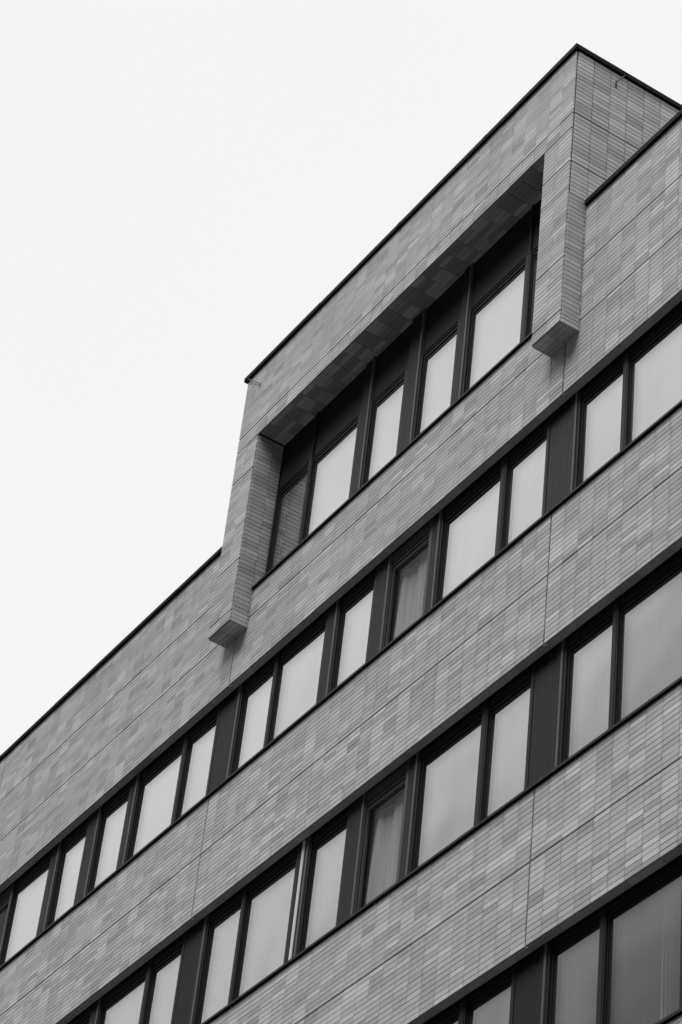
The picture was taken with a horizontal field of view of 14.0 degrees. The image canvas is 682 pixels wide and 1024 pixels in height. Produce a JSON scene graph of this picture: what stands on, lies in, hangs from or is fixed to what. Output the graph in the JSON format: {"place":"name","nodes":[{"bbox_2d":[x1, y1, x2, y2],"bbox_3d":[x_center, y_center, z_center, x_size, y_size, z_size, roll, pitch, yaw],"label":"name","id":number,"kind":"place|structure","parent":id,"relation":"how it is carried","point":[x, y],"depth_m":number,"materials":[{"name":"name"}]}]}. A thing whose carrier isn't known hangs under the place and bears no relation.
{"place":"outdoors","nodes":[
{"label":"outdoors","id":0,"kind":"place"},
{"bbox_2d":[0,43,681,1023],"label":"office building","id":1,"kind":"structure","parent":0,"point":[368,711],"depth_m":32.30,"materials":[{"name":"brick"}]},
{"bbox_2d":[0,882,13,950],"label":"window","id":2,"kind":"structure","parent":1,"relation":"in","point":[5,898],"depth_m":40.28,"materials":[{"name":"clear glass"}]},
{"bbox_2d":[0,848,53,965],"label":"window","id":3,"kind":"structure","parent":1,"relation":"in","point":[26,906],"depth_m":39.48,"materials":[{"name":"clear glass"}]},
{"bbox_2d":[45,815,90,928],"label":"window","id":4,"kind":"structure","parent":1,"relation":"in","point":[72,849],"depth_m":38.63,"materials":[{"name":"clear glass"}]},
{"bbox_2d":[68,1003,93,1023],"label":"window","id":5,"kind":"structure","parent":1,"relation":"in","point":[85,1017],"depth_m":35.75,"materials":[{"name":"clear glass"}]},
{"bbox_2d":[86,779,132,894],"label":"window","id":6,"kind":"structure","parent":1,"relation":"in","point":[113,815],"depth_m":37.83,"materials":[{"name":"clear glass"}]},
{"bbox_2d":[97,960,149,1023],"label":"window","id":7,"kind":"structure","parent":1,"relation":"in","point":[123,1004],"depth_m":34.90,"materials":[{"name":"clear glass"}]},
{"bbox_2d":[125,732,186,861],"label":"window","id":8,"kind":"structure","parent":1,"relation":"in","point":[154,807],"depth_m":36.96,"materials":[{"name":"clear glass"}]},
{"bbox_2d":[142,931,186,1023],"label":"window","id":9,"kind":"structure","parent":1,"relation":"in","point":[165,971],"depth_m":34.09,"materials":[{"name":"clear glass"}]},
{"bbox_2d":[174,702,221,820],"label":"window","id":10,"kind":"structure","parent":1,"relation":"in","point":[201,739],"depth_m":36.22,"materials":[{"name":"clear glass"}]},
{"bbox_2d":[193,886,245,1023],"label":"window","id":11,"kind":"structure","parent":1,"relation":"in","point":[223,925],"depth_m":33.01,"materials":[{"name":"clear glass"}]},
{"bbox_2d":[229,653,277,775],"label":"window","id":12,"kind":"structure","parent":1,"relation":"in","point":[256,693],"depth_m":35.28,"materials":[{"name":"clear glass"}]},
{"bbox_2d":[231,844,299,1001],"bbox_3d":[-0.841,4.875,32.121,0.103,1.823,1.200,26,-43,-22],"label":"window","id":13,"kind":"structure","parent":1,"relation":"in","point":[266,919],"depth_m":32.29,"materials":[{"name":"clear glass"}]},
{"bbox_2d":[265,460,310,573],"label":"window","id":14,"kind":"structure","parent":1,"relation":"in","point":[290,500],"depth_m":37.16,"materials":[{"name":"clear glass"}]},
{"bbox_2d":[266,608,329,744],"bbox_3d":[-0.503,2.163,34.370,0.103,1.721,1.200,26,-43,-22],"label":"window","id":15,"kind":"structure","parent":1,"relation":"in","point":[299,665],"depth_m":34.55,"materials":[{"name":"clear glass"}]},
{"bbox_2d":[297,804,350,953],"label":"window","id":16,"kind":"structure","parent":1,"relation":"in","point":[328,845],"depth_m":31.43,"materials":[{"name":"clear glass"}]},
{"bbox_2d":[301,413,360,540],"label":"window","id":17,"kind":"structure","parent":1,"relation":"in","point":[331,471],"depth_m":36.45,"materials":[{"name":"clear glass"}]},
{"bbox_2d":[329,566,377,692],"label":"window","id":18,"kind":"structure","parent":1,"relation":"in","point":[354,621],"depth_m":33.70,"materials":[{"name":"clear glass"}]},
{"bbox_2d":[355,759,409,911],"bbox_3d":[0.534,3.693,30.451,0.191,1.873,1.120,26,-43,-22],"label":"window","id":19,"kind":"structure","parent":1,"relation":"in","point":[387,827],"depth_m":30.75,"materials":[{"name":"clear glass"}]},
{"bbox_2d":[361,369,406,486],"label":"window","id":20,"kind":"structure","parent":1,"relation":"in","point":[385,415],"depth_m":35.58,"materials":[{"name":"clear glass"}]},
{"bbox_2d":[383,518,432,647],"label":"window","id":21,"kind":"structure","parent":1,"relation":"in","point":[412,585],"depth_m":33.01,"materials":[{"name":"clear glass"}]},
{"bbox_2d":[412,319,459,439],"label":"window","id":22,"kind":"structure","parent":1,"relation":"in","point":[435,390],"depth_m":34.78,"materials":[{"name":"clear glass"}]},
{"bbox_2d":[424,997,462,1023],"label":"window","id":23,"kind":"structure","parent":1,"relation":"in","point":[452,1015],"depth_m":27.55,"materials":[{"name":"clear glass"}]},
{"bbox_2d":[408,700,485,873],"bbox_3d":[1.172,3.046,29.613,0.103,1.823,1.260,26,-43,-22],"label":"window","id":24,"kind":"structure","parent":1,"relation":"in","point":[448,779],"depth_m":29.76,"materials":[{"name":"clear glass"}]},
{"bbox_2d":[434,455,504,604],"bbox_3d":[1.510,0.334,31.862,0.103,1.721,1.260,26,-43,-22],"label":"window","id":25,"kind":"structure","parent":1,"relation":"in","point":[469,533],"depth_m":32.03,"materials":[{"name":"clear glass"}]},
{"bbox_2d":[463,963,516,1023],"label":"window","id":26,"kind":"structure","parent":1,"relation":"in","point":[492,1002],"depth_m":26.99,"materials":[{"name":"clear glass"}]},
{"bbox_2d":[461,255,527,395],"bbox_3d":[1.910,-2.150,33.722,0.103,1.750,1.260,26,-43,-22],"label":"window","id":27,"kind":"structure","parent":1,"relation":"in","point":[495,323],"depth_m":33.92,"materials":[{"name":"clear glass"}]},
{"bbox_2d":[479,662,535,821],"bbox_3d":[1.768,2.504,28.871,0.103,1.823,0.850,26,-43,-22],"label":"window","id":28,"kind":"structure","parent":1,"relation":"in","point":[505,775],"depth_m":29.02,"materials":[{"name":"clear glass"}]},
{"bbox_2d":[499,415,550,550],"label":"window","id":29,"kind":"structure","parent":1,"relation":"in","point":[526,474],"depth_m":31.29,"materials":[{"name":"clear glass"}]},
{"bbox_2d":[524,247,537,337],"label":"window","id":30,"kind":"structure","parent":1,"relation":"in","point":[533,255],"depth_m":33.34,"materials":[{"name":"black glass"}]},
{"bbox_2d":[544,905,603,1023],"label":"window","id":31,"kind":"structure","parent":1,"relation":"in","point":[573,984],"depth_m":25.91,"materials":[{"name":"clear glass"}]},
{"bbox_2d":[559,599,615,763],"bbox_3d":[2.527,1.815,27.926,0.103,1.823,0.870,26,-43,-22],"label":"window","id":32,"kind":"structure","parent":1,"relation":"in","point":[586,713],"depth_m":28.07,"materials":[{"name":"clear glass"}]},
{"bbox_2d":[574,349,626,488],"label":"window","id":33,"kind":"structure","parent":1,"relation":"in","point":[600,424],"depth_m":30.34,"materials":[{"name":"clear glass"}]},
{"bbox_2d":[601,855,681,1023],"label":"window","id":34,"kind":"structure","parent":1,"relation":"in","point":[642,976],"depth_m":25.08,"materials":[{"name":"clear glass"}]},
{"bbox_2d":[613,550,681,724],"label":"window","id":35,"kind":"structure","parent":1,"relation":"in","point":[648,659],"depth_m":27.41,"materials":[{"name":"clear glass"}]},
{"bbox_2d":[624,303,681,446],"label":"window","id":36,"kind":"structure","parent":1,"relation":"in","point":[654,364],"depth_m":29.71,"materials":[{"name":"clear glass"}]},
{"bbox_2d":[0,0,681,754],"label":"sky","id":37,"kind":"structure","parent":0,"point":[183,183],"materials":[{"name":"white"}]}
]}

